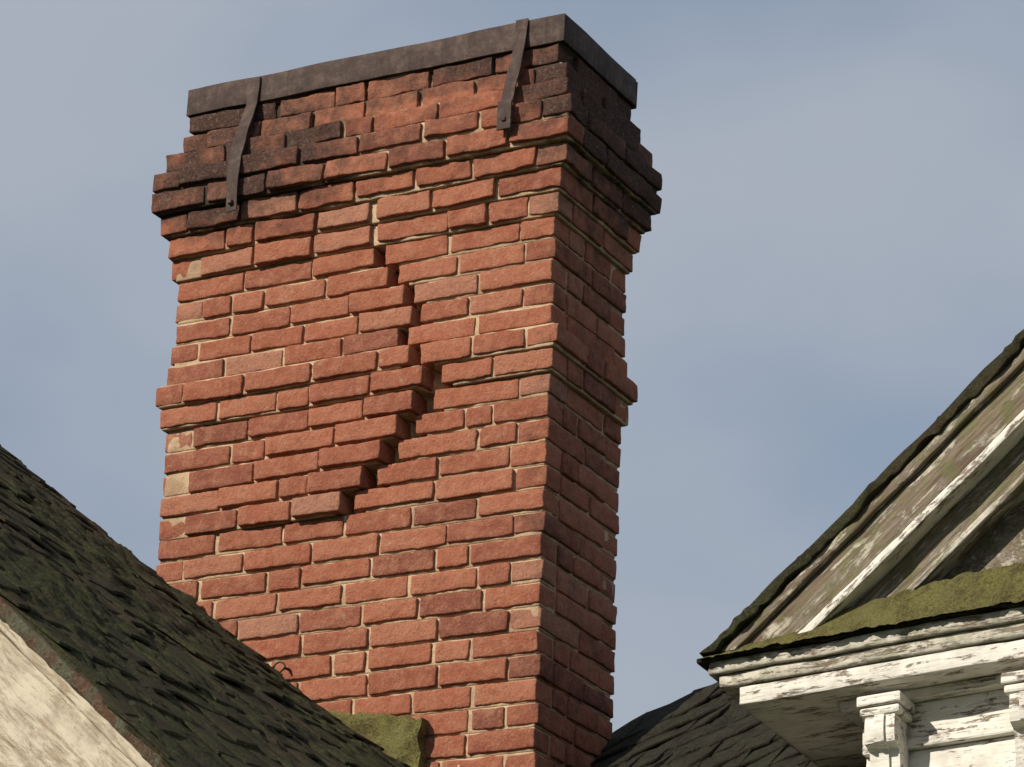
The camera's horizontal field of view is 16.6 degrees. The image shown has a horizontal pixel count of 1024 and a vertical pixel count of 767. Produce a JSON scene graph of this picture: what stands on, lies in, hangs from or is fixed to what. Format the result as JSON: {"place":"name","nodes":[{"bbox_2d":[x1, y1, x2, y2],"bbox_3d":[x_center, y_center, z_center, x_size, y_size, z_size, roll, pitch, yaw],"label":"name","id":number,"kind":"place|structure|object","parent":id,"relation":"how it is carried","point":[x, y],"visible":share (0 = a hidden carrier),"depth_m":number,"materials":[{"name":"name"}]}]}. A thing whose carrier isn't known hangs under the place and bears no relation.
{"place":"outdoors","nodes":[
{"label":"outdoors","id":0,"kind":"place"},
{"bbox_2d":[0,0,1023,727],"label":"sky","id":1,"kind":"structure","parent":0,"point":[833,253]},
{"bbox_2d":[722,349,1023,650],"bbox_3d":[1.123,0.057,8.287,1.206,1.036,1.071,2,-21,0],"label":"rake boards","id":2,"kind":"object","parent":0,"point":[894,508],"visible":0.66,"depth_m":8.25,"materials":[{"name":"beige wood"}]},
{"bbox_2d":[801,410,1023,636],"bbox_3d":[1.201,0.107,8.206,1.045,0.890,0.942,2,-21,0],"label":"raking trim board","id":3,"kind":"object","parent":2,"relation":"attached to","point":[965,481],"visible":0.52,"depth_m":8.22,"materials":[{"name":"white wood"}]},
{"bbox_2d":[907,473,1023,589],"bbox_3d":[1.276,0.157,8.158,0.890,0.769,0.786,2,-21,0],"label":"rake inner strip","id":4,"kind":"object","parent":2,"relation":"attached to","point":[969,540],"visible":0.51,"depth_m":8.19,"materials":[{"name":"beige wood"}]},
{"label":"ground","id":5,"kind":"structure","parent":0,"visible":0},
{"bbox_2d":[863,689,1015,766],"bbox_3d":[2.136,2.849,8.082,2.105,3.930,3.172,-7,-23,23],"label":"bay wall","id":6,"kind":"structure","parent":5,"relation":"on","point":[974,730],"depth_m":8.12,"materials":[{"name":"white paint"}]},
{"bbox_2d":[708,606,1023,731],"bbox_3d":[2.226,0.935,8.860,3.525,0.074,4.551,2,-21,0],"label":"cornice crown","id":7,"kind":"object","parent":6,"relation":"on","point":[731,676],"visible":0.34,"depth_m":8.19},
{"bbox_2d":[697,600,1023,671],"bbox_3d":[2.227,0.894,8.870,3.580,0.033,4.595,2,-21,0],"label":"cornice lip","id":8,"kind":"object","parent":7,"relation":"on","point":[704,662],"visible":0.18,"depth_m":8.22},
{"bbox_2d":[699,563,1023,658],"bbox_3d":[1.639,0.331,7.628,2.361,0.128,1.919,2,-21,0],"label":"moss","id":9,"kind":"object","parent":8,"relation":"on","point":[975,590],"visible":1,"depth_m":8.12,"materials":[{"name":"green plant"}]},
{"bbox_2d":[702,332,1023,654],"bbox_3d":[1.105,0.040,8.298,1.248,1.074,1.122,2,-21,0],"label":"rake top","id":10,"kind":"object","parent":7,"relation":"on","point":[889,472],"visible":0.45,"depth_m":8.29,"materials":[{"name":"brown wood"}]},
{"bbox_2d":[710,330,1023,644],"bbox_3d":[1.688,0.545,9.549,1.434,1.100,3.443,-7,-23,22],"label":"bay roof","id":11,"kind":"structure","parent":7,"relation":"on","point":[951,403],"depth_m":8.30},
{"bbox_2d":[943,501,1023,579],"bbox_3d":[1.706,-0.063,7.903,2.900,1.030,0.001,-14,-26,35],"label":"tympanum","id":12,"kind":"object","parent":7,"relation":"on","point":[1001,544],"visible":0.21,"depth_m":8.19,"materials":[{"name":"brown wood"}]},
{"bbox_2d":[740,638,1023,766],"bbox_3d":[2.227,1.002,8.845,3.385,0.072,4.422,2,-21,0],"label":"cornice fascia","id":13,"kind":"structure","parent":6,"relation":"attached to","point":[817,720],"depth_m":8.26,"materials":[{"name":"white wood"}]},
{"bbox_2d":[857,669,1023,766],"bbox_3d":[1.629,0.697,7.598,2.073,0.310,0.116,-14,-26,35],"label":"brackets","id":14,"kind":"object","parent":6,"relation":"attached to","point":[886,718],"visible":1,"depth_m":8.14,"materials":[{"name":"white paint"}]},
{"bbox_3d":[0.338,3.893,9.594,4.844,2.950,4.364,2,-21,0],"label":"main walls","id":15,"kind":"object","parent":5,"relation":"on","visible":0},
{"bbox_2d":[152,13,661,766],"bbox_3d":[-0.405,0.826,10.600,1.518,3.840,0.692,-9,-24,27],"label":"brick chimney","id":16,"kind":"object","parent":15,"relation":"on","point":[396,395],"visible":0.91,"depth_m":10.65,"materials":[{"name":"brick"}]},
{"bbox_2d":[326,710,427,766],"bbox_3d":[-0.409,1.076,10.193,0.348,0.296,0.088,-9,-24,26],"label":"chimney flashing","id":17,"kind":"object","parent":16,"relation":"attached to","point":[401,739],"visible":0.7,"depth_m":10.16,"materials":[{"name":"green plant"}]},
{"bbox_2d":[590,681,817,766],"bbox_3d":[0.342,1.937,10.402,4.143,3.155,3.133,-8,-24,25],"label":"roof shingles","id":18,"kind":"object","parent":15,"relation":"on","point":[712,724],"visible":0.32,"depth_m":10.01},
{"bbox_3d":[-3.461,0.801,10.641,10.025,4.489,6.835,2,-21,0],"label":"wing roof deck","id":19,"kind":"object","parent":15,"relation":"on","visible":0},
{"bbox_2d":[0,617,154,766],"bbox_3d":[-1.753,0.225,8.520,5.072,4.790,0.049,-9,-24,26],"label":"rake fascia","id":20,"kind":"structure","parent":19,"relation":"attached to","point":[49,717],"depth_m":7.89,"materials":[{"name":"beige wood"}]},
{"bbox_2d":[0,596,168,766],"bbox_3d":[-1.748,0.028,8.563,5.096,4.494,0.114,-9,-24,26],"label":"rake edge","id":21,"kind":"object","parent":19,"relation":"attached to","point":[38,643],"visible":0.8,"depth_m":7.81,"materials":[{"name":"grey wood"}]},
{"bbox_3d":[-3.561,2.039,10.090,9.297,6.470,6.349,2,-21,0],"label":"wing walls","id":22,"kind":"object","parent":5,"relation":"on","visible":0},
{"bbox_2d":[0,444,407,766],"bbox_3d":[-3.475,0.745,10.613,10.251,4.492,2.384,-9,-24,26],"label":"wing roof shingles","id":23,"kind":"object","parent":22,"relation":"on","point":[172,676],"visible":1,"depth_m":8.86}
]}

